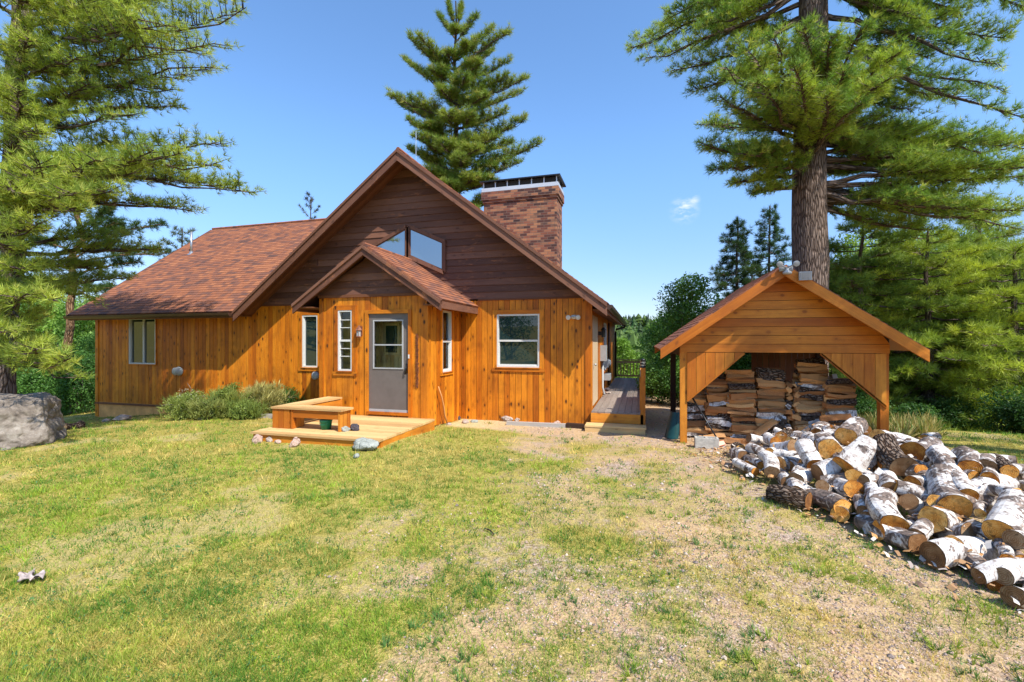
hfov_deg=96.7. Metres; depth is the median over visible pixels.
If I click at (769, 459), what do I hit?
birch log
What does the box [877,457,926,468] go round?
birch log
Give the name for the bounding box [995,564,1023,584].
birch log
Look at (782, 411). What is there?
firewood split
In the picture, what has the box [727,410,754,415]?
firewood split
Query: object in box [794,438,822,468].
birch log
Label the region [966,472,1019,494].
birch log
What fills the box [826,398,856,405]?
firewood split
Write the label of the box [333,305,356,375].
window
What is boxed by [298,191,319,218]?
pine
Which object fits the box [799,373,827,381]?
firewood split
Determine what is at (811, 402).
firewood split
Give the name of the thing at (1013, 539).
birch log
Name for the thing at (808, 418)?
firewood split
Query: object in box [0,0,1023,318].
sky
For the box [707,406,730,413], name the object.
firewood split
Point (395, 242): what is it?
gable window
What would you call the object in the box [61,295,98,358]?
broadleaf tree
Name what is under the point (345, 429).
rock
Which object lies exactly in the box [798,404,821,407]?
firewood split
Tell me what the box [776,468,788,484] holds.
birch log
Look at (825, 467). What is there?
birch log
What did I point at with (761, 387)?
firewood split
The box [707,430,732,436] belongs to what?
firewood split
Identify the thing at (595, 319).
side door
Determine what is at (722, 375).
firewood split
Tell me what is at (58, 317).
broadleaf tree
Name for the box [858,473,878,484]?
birch log
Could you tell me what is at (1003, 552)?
birch log
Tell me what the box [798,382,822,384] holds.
firewood split
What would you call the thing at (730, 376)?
firewood split
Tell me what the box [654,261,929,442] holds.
wood shed
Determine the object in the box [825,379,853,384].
firewood split
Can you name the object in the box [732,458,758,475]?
birch log
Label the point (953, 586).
bark scraps
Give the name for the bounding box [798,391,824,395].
firewood split
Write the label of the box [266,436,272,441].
rock
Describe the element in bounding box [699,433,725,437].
firewood split
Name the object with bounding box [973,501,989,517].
birch log
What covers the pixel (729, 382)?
firewood split
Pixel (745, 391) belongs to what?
firewood split
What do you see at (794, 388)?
firewood split
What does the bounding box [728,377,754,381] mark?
firewood split
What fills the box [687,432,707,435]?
firewood split
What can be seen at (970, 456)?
birch log
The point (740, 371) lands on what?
firewood split
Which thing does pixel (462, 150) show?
white pine
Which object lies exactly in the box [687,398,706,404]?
firewood split
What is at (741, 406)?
firewood split
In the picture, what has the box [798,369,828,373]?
firewood split
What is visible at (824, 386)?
firewood split
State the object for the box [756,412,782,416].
firewood split
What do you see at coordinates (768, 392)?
firewood split
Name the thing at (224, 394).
shrub
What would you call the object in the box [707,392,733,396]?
firewood split
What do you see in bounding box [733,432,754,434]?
firewood split
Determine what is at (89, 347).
broadleaf tree
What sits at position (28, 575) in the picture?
crumpled cloth
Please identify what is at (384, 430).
porch deck
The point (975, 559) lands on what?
birch log
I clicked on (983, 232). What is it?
broadleaf tree
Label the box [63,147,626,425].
log cabin
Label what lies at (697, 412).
firewood split
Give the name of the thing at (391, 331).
inner window
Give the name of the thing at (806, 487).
birch log
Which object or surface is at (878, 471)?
birch log
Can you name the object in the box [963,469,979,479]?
birch log
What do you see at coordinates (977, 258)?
white pine
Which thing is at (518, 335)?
window
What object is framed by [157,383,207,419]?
shrub
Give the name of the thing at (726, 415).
firewood split
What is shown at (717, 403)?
firewood split
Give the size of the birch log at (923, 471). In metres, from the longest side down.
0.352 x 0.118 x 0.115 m
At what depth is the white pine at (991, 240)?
21.09 m
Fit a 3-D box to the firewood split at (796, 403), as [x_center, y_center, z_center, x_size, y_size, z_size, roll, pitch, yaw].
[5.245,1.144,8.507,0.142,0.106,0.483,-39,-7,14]
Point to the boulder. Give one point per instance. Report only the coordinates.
(31, 419)
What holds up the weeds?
on the ground at (422, 668)
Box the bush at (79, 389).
[26,345,94,415]
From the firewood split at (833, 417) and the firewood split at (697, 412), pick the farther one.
the firewood split at (697, 412)
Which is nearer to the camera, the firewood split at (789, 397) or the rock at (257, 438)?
the rock at (257, 438)
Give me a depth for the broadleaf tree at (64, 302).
33.83 m
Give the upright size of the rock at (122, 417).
0.191 m
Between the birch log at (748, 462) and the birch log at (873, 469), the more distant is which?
the birch log at (748, 462)
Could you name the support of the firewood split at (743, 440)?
on the ground at (422, 668)
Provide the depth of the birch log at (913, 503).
4.05 m
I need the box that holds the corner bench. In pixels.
[271,396,353,431]
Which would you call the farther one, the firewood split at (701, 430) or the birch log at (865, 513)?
the firewood split at (701, 430)
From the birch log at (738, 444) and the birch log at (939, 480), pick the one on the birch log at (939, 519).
the birch log at (939, 480)
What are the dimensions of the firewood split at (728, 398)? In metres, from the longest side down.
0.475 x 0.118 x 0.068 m
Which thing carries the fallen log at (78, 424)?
on the ground at (422, 668)
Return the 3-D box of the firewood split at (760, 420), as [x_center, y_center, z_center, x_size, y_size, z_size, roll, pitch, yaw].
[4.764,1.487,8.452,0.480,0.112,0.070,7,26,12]
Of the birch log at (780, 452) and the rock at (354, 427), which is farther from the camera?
the rock at (354, 427)
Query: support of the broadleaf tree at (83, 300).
on the ground at (422, 668)
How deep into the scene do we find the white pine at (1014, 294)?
13.70 m
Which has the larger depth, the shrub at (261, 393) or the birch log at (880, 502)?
the shrub at (261, 393)
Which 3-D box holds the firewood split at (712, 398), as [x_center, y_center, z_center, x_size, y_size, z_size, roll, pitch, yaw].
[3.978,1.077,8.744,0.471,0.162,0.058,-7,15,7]
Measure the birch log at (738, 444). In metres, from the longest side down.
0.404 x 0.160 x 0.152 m
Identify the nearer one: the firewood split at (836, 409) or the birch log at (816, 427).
the birch log at (816, 427)
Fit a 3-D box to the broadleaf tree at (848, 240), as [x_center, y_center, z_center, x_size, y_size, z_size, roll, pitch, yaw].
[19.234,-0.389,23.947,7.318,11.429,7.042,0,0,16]
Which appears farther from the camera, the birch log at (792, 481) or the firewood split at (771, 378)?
the firewood split at (771, 378)
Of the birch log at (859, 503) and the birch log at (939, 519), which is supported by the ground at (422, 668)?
the birch log at (939, 519)
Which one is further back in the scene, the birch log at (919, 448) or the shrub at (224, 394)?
the shrub at (224, 394)
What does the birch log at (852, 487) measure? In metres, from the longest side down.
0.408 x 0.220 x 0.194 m
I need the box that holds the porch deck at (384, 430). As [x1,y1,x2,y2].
[250,415,434,447]
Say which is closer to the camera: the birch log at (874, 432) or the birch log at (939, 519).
the birch log at (939, 519)
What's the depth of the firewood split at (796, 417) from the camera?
8.28 m
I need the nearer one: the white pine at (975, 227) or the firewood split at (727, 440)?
the firewood split at (727, 440)
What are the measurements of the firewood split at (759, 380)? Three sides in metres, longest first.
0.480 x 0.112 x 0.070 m
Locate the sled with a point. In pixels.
(672, 428)
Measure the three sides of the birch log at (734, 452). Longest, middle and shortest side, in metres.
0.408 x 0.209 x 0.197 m
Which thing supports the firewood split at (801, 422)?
on the firewood split at (802, 427)
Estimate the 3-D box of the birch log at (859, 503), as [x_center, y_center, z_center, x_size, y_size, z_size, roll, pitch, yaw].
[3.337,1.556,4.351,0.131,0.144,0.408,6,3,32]
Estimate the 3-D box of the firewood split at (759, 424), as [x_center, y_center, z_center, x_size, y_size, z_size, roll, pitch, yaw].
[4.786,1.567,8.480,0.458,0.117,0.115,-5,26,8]
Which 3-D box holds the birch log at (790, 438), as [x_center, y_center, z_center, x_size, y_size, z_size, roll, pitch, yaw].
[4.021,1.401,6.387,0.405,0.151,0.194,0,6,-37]
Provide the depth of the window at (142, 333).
14.00 m
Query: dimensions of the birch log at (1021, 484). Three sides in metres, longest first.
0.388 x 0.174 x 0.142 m
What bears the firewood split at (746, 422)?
on the firewood split at (734, 423)
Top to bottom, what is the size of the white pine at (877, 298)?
6.645 m
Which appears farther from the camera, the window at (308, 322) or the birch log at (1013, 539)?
the window at (308, 322)
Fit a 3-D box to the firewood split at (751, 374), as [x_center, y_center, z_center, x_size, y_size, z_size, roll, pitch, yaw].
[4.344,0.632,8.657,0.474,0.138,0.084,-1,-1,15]
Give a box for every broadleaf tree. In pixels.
[17,299,80,389]
[21,272,87,343]
[21,295,94,378]
[52,293,95,345]
[54,330,94,407]
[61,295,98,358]
[615,336,639,377]
[628,351,658,377]
[633,309,683,368]
[646,272,724,381]
[704,353,750,388]
[733,353,750,369]
[833,228,905,259]
[881,221,960,251]
[939,220,1022,258]
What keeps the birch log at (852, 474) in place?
on the birch log at (852, 487)
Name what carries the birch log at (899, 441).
on the birch log
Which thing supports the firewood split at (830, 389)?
on the firewood split at (846, 393)
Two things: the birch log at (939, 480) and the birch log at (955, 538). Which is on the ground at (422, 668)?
the birch log at (955, 538)
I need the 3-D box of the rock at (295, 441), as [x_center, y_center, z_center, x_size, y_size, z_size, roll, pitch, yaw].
[-3.576,1.674,7.496,0.122,0.196,0.199,0,0,26]
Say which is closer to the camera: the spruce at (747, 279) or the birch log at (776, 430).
the birch log at (776, 430)
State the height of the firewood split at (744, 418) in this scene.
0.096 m
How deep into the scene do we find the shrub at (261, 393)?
11.62 m
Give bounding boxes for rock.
[112,414,131,420]
[252,434,262,443]
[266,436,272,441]
[289,437,300,447]
[341,426,350,431]
[350,424,358,430]
[352,437,378,450]
[501,416,512,421]
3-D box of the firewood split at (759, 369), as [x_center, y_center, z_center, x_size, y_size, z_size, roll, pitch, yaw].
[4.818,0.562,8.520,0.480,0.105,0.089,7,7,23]
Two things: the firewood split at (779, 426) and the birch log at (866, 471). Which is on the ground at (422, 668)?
the firewood split at (779, 426)
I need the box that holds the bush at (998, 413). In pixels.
[970,385,1023,434]
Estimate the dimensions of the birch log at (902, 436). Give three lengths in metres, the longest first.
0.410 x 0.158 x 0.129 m
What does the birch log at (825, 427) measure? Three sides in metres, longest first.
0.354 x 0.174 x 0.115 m
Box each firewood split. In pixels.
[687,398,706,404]
[687,405,704,411]
[687,411,704,413]
[687,413,704,418]
[687,420,705,427]
[687,427,707,433]
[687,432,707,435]
[693,394,706,398]
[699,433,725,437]
[704,402,725,408]
[704,426,728,430]
[705,409,717,415]
[705,413,729,418]
[706,385,727,387]
[706,388,726,392]
[706,419,731,426]
[706,422,729,429]
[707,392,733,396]
[707,394,728,401]
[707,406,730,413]
[707,417,728,420]
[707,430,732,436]
[708,379,732,385]
[709,401,728,405]
[717,373,726,377]
[719,437,740,443]
[725,370,751,373]
[725,437,748,443]
[726,374,748,380]
[726,403,753,407]
[727,371,754,377]
[727,380,753,383]
[727,383,755,389]
[727,396,753,400]
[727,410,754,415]
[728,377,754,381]
[728,427,754,432]
[729,389,756,392]
[729,393,756,399]
[729,399,755,405]
[729,407,756,412]
[729,419,755,423]
[730,412,756,416]
[730,416,756,421]
[730,434,746,438]
[731,425,757,430]
[732,422,756,425]
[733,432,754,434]
[753,418,777,435]
[755,367,783,371]
[755,418,779,423]
[756,372,785,376]
[756,378,783,383]
[756,384,772,388]
[756,390,784,395]
[756,398,784,401]
[756,400,785,407]
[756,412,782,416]
[756,423,776,428]
[757,376,784,381]
[757,394,784,398]
[757,406,784,409]
[757,407,786,413]
[757,415,785,420]
[758,382,785,387]
[759,387,786,392]
[769,424,782,433]
[778,418,787,429]
[783,414,793,420]
[784,380,792,387]
[784,396,792,399]
[784,399,792,405]
[785,385,791,393]
[789,414,800,420]
[790,391,800,397]
[790,400,799,407]
[791,386,799,391]
[791,420,807,425]
[792,411,820,415]
[793,398,816,401]
[795,357,824,365]
[795,382,824,390]
[795,401,822,404]
[795,406,823,412]
[795,424,808,430]
[796,364,825,371]
[797,362,827,369]
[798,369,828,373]
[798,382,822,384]
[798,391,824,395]
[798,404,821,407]
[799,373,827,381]
[799,378,825,383]
[799,386,820,391]
[800,394,822,400]
[801,416,818,421]
[819,413,851,420]
[822,383,852,388]
[822,402,853,408]
[823,394,851,401]
[824,389,854,394]
[824,407,855,411]
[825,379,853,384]
[825,379,856,388]
[825,393,856,398]
[825,410,856,415]
[826,387,855,392]
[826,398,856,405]
[829,422,843,424]
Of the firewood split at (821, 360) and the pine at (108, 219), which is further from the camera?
the pine at (108, 219)
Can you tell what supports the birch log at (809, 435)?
on the birch log
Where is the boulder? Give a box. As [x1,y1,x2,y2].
[0,392,66,450]
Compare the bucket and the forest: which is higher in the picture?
the forest
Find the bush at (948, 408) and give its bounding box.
[923,393,1003,431]
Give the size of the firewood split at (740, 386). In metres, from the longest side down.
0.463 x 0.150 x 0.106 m
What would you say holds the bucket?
on the porch deck at (384, 430)
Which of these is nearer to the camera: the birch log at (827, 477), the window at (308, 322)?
the birch log at (827, 477)
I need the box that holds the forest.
[42,313,660,373]
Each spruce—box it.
[704,216,760,372]
[736,274,756,389]
[742,202,791,285]
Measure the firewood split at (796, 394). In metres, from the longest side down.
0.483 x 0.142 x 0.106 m
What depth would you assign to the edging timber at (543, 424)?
10.09 m
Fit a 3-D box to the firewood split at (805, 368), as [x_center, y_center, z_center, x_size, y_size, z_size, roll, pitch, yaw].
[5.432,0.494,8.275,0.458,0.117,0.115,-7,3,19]
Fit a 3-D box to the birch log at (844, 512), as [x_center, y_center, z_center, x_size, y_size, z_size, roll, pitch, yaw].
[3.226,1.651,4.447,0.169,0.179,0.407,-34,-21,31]
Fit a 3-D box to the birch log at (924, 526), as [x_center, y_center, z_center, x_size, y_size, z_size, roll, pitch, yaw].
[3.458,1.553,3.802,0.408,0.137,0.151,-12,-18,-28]
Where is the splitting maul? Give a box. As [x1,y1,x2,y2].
[692,398,724,446]
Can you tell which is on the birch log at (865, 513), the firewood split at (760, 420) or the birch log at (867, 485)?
the birch log at (867, 485)
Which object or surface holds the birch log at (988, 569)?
on the ground at (422, 668)
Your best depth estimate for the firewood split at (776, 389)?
8.42 m
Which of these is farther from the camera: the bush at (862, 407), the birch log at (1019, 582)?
the bush at (862, 407)
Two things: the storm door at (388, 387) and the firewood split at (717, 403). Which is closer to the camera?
the firewood split at (717, 403)
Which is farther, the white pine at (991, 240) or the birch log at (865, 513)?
the white pine at (991, 240)
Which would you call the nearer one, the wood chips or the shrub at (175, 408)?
the wood chips
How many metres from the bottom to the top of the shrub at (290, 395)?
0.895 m
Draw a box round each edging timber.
[232,414,271,418]
[506,421,565,427]
[566,422,583,428]
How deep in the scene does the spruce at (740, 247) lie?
19.85 m
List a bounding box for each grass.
[857,409,948,437]
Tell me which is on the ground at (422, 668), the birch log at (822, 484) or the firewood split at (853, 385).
the birch log at (822, 484)
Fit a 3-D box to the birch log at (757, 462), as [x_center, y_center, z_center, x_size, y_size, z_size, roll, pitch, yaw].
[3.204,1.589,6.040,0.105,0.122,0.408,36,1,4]
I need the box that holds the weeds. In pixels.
[1,428,1023,681]
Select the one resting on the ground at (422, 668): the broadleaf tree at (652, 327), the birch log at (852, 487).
the broadleaf tree at (652, 327)
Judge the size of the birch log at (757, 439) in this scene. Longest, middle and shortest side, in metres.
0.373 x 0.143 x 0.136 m
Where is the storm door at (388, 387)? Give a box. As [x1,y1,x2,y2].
[369,313,407,412]
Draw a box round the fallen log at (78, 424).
[64,420,85,429]
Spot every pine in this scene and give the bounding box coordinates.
[0,0,268,393]
[25,189,176,406]
[155,225,197,260]
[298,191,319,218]
[382,0,544,209]
[623,0,1023,375]
[829,208,969,430]
[829,255,920,409]
[843,221,1023,431]
[846,228,960,398]
[875,213,961,258]
[889,239,1023,433]
[896,232,1023,401]
[939,234,1023,396]
[953,196,1023,393]
[955,224,1017,258]
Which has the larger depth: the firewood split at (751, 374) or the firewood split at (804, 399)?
the firewood split at (751, 374)
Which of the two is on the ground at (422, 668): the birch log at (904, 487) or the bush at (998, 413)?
the bush at (998, 413)
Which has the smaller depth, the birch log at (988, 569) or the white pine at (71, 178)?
the birch log at (988, 569)
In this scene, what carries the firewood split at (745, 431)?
on the firewood split at (738, 436)
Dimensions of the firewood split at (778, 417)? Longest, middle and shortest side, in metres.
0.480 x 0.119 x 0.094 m
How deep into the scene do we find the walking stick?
9.84 m
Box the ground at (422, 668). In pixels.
[0,328,1023,681]
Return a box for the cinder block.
[694,436,718,449]
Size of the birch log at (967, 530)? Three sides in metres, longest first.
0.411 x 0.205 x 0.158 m
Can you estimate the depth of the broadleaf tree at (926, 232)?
24.02 m
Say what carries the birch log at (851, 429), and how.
on the birch log
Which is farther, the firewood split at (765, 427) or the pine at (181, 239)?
the pine at (181, 239)
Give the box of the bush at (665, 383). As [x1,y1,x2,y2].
[653,359,679,406]
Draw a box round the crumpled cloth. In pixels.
[17,567,45,581]
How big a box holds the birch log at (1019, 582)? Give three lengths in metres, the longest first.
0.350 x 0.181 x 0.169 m
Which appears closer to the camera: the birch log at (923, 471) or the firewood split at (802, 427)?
the birch log at (923, 471)
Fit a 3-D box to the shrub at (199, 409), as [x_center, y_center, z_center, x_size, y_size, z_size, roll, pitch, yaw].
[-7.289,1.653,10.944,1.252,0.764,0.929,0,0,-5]
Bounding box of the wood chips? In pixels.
[673,438,789,474]
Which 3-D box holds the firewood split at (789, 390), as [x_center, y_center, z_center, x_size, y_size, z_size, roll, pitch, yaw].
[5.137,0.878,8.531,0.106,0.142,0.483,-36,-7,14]
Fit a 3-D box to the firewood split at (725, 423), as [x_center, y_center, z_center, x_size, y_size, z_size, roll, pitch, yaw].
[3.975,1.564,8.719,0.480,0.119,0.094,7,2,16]
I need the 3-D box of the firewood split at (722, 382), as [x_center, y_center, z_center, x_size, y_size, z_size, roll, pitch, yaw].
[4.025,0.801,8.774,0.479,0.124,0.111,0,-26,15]
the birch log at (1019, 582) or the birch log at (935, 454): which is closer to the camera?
the birch log at (1019, 582)
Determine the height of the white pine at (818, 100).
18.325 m
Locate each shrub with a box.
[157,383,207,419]
[183,395,232,420]
[192,382,262,418]
[222,397,276,419]
[239,379,298,413]
[279,384,304,403]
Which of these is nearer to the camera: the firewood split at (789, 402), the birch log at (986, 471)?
the birch log at (986, 471)
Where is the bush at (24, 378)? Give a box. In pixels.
[16,346,93,412]
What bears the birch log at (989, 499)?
on the birch log at (939, 519)
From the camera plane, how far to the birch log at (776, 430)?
6.99 m
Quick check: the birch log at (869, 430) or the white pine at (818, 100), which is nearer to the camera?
the birch log at (869, 430)
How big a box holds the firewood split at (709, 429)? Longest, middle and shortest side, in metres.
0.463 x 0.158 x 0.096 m
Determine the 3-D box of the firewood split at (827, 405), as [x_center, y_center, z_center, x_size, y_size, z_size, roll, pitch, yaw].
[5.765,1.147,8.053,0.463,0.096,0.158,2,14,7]
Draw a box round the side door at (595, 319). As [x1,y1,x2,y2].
[593,315,597,404]
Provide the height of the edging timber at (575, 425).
0.127 m
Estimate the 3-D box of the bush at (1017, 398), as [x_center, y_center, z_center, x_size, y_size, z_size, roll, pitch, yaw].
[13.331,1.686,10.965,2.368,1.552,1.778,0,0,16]
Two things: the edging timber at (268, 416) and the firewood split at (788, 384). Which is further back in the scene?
the edging timber at (268, 416)
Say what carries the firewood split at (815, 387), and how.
on the firewood split at (803, 389)
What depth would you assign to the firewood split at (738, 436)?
8.54 m
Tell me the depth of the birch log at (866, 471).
4.66 m
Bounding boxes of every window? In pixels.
[127,319,156,364]
[298,312,318,370]
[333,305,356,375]
[372,225,408,256]
[383,323,399,354]
[406,225,446,273]
[440,308,453,375]
[492,309,544,371]
[603,320,607,373]
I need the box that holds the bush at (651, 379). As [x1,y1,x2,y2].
[635,364,678,404]
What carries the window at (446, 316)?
in the log cabin
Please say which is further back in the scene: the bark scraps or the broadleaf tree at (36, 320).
the broadleaf tree at (36, 320)
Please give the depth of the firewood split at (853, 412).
7.97 m
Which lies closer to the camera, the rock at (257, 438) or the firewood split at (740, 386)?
the rock at (257, 438)
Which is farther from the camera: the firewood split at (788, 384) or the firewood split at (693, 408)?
the firewood split at (693, 408)
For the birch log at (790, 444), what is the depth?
5.98 m
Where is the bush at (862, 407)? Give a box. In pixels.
[854,389,891,418]
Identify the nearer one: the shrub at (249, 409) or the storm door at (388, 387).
the storm door at (388, 387)
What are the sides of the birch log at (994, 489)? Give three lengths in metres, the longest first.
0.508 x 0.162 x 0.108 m
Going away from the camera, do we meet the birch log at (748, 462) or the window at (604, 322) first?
the birch log at (748, 462)
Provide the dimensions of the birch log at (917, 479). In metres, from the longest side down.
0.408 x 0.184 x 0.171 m
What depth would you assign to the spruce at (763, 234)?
20.83 m
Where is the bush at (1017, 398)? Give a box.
[1001,384,1023,432]
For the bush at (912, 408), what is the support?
on the ground at (422, 668)
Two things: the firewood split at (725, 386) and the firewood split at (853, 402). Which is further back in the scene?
the firewood split at (725, 386)
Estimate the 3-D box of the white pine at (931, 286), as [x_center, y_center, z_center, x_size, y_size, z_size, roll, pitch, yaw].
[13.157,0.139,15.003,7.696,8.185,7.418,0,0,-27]
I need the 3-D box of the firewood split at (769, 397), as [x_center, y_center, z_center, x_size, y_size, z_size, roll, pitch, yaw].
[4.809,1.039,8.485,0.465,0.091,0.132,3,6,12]
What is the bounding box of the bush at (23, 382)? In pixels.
[17,364,37,393]
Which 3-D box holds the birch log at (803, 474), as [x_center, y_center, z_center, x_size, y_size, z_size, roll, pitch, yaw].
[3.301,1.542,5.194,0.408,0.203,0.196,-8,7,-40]
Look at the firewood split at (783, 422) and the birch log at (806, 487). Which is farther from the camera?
the firewood split at (783, 422)
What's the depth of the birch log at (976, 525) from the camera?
3.57 m
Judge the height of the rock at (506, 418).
0.175 m
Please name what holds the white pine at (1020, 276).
on the ground at (422, 668)
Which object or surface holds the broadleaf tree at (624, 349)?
on the ground at (422, 668)
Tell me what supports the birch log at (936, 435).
on the ground at (422, 668)
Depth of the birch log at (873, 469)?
4.85 m
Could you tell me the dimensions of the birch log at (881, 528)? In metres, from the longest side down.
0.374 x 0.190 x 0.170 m
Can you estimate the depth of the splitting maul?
8.26 m
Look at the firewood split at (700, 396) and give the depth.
8.91 m
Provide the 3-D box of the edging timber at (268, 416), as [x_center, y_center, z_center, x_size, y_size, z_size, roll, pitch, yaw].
[-6.639,1.877,11.318,1.817,0.164,0.100,0,0,8]
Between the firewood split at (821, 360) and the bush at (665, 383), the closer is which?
the firewood split at (821, 360)
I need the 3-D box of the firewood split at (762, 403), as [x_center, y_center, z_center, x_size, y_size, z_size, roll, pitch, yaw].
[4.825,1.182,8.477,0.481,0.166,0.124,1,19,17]
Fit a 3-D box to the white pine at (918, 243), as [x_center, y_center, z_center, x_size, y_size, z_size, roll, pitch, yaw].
[16.032,-0.222,18.582,5.682,8.608,5.054,0,0,16]
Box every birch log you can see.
[729,447,749,459]
[730,442,744,449]
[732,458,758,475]
[743,454,763,468]
[743,460,763,472]
[745,443,764,455]
[746,434,769,445]
[758,450,779,477]
[762,432,781,444]
[766,447,775,452]
[766,484,813,509]
[769,439,795,450]
[773,427,787,436]
[773,449,796,456]
[775,429,792,441]
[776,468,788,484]
[777,454,799,469]
[778,472,788,484]
[785,436,798,440]
[786,460,797,471]
[786,477,803,489]
[787,463,813,484]
[790,430,802,438]
[790,463,801,473]
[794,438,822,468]
[795,479,812,490]
[801,419,819,432]
[801,432,825,449]
[808,488,851,513]
[810,421,829,433]
[811,458,854,480]
[814,432,842,458]
[815,480,837,493]
[820,473,847,484]
[822,425,830,429]
[823,429,836,436]
[830,496,852,521]
[831,477,863,498]
[832,434,877,471]
[834,417,868,444]
[845,469,863,480]
[852,494,866,514]
[854,416,871,434]
[854,514,927,554]
[857,479,878,498]
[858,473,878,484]
[860,509,886,517]
[863,469,872,477]
[865,487,909,529]
[869,429,897,437]
[869,464,877,472]
[872,433,917,475]
[872,518,929,539]
[874,468,898,485]
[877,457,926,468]
[878,468,900,497]
[885,432,918,441]
[893,480,927,498]
[895,436,905,444]
[898,493,924,514]
[900,436,943,462]
[901,464,927,478]
[903,474,926,486]
[908,517,933,539]
[910,512,976,537]
[916,464,929,482]
[917,506,982,537]
[919,432,941,438]
[919,536,998,570]
[921,493,944,508]
[925,445,979,499]
[925,463,972,517]
[926,495,944,505]
[933,443,957,462]
[943,535,964,544]
[946,489,997,504]
[951,446,983,475]
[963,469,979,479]
[963,552,1005,591]
[964,519,1023,557]
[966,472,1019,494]
[971,558,1023,583]
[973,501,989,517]
[976,453,1009,472]
[980,453,1017,463]
[980,466,999,483]
[981,489,1023,540]
[987,484,1020,495]
[991,540,1014,557]
[992,453,1019,477]
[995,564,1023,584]
[996,557,1023,584]
[999,463,1023,473]
[1000,582,1023,610]
[1002,529,1023,549]
[1017,474,1023,479]
[1019,480,1023,489]
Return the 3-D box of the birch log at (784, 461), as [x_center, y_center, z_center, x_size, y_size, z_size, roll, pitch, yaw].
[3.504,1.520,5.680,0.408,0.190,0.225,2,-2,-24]
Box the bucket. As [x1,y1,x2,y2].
[319,419,331,429]
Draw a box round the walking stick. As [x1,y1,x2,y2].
[438,386,447,423]
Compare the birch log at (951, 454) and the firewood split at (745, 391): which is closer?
the birch log at (951, 454)
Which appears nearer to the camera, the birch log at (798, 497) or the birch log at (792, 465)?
the birch log at (798, 497)
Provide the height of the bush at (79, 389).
2.726 m
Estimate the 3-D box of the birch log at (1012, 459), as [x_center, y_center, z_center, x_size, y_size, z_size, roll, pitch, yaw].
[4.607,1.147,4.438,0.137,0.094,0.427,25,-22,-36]
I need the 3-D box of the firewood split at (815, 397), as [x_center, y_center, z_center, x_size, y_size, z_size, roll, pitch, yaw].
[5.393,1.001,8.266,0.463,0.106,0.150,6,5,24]
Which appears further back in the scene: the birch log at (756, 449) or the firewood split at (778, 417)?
the firewood split at (778, 417)
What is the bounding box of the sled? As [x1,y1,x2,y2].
[664,411,679,438]
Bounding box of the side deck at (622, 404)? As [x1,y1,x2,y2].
[585,359,645,433]
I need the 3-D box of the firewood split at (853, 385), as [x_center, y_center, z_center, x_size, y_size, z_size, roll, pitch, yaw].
[5.821,0.770,8.060,0.479,0.110,0.099,7,10,16]
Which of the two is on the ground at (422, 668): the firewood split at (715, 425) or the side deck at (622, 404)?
the side deck at (622, 404)
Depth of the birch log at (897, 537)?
3.77 m
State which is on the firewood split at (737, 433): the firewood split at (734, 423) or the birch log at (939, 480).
the firewood split at (734, 423)
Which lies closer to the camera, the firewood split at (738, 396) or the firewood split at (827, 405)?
the firewood split at (827, 405)
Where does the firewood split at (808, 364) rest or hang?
on the firewood split at (817, 372)
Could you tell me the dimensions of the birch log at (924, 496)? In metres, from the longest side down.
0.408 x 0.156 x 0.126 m
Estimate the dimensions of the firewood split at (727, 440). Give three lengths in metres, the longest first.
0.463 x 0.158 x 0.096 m
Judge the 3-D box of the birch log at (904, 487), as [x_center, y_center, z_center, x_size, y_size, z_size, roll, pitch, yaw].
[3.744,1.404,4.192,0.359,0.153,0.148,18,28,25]
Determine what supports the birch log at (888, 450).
on the birch log
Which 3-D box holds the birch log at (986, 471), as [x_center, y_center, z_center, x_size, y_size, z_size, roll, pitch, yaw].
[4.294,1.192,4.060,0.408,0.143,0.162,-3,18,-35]
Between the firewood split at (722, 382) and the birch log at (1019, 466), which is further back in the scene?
the firewood split at (722, 382)
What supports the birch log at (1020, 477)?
on the ground at (422, 668)
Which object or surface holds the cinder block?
on the ground at (422, 668)
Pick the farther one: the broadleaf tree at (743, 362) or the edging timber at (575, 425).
the broadleaf tree at (743, 362)
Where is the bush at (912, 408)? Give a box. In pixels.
[889,401,950,428]
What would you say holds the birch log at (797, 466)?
on the birch log
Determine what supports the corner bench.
on the porch deck at (384, 430)
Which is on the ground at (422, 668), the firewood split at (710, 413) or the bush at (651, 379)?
the bush at (651, 379)
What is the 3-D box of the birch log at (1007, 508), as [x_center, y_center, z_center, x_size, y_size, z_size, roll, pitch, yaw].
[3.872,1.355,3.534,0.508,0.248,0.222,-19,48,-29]
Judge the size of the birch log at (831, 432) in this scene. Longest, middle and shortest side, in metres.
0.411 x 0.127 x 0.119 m
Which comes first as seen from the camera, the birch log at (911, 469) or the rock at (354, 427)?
the birch log at (911, 469)
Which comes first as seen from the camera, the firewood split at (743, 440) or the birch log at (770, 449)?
the birch log at (770, 449)
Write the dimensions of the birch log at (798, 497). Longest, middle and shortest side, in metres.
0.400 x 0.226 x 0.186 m
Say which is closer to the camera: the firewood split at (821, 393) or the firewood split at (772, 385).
the firewood split at (821, 393)
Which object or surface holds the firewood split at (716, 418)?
on the firewood split at (715, 425)
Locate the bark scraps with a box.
[698,420,1023,613]
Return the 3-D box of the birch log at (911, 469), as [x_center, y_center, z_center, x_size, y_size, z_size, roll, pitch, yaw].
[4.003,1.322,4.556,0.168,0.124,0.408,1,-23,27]
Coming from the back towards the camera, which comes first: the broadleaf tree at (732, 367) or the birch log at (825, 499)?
the broadleaf tree at (732, 367)

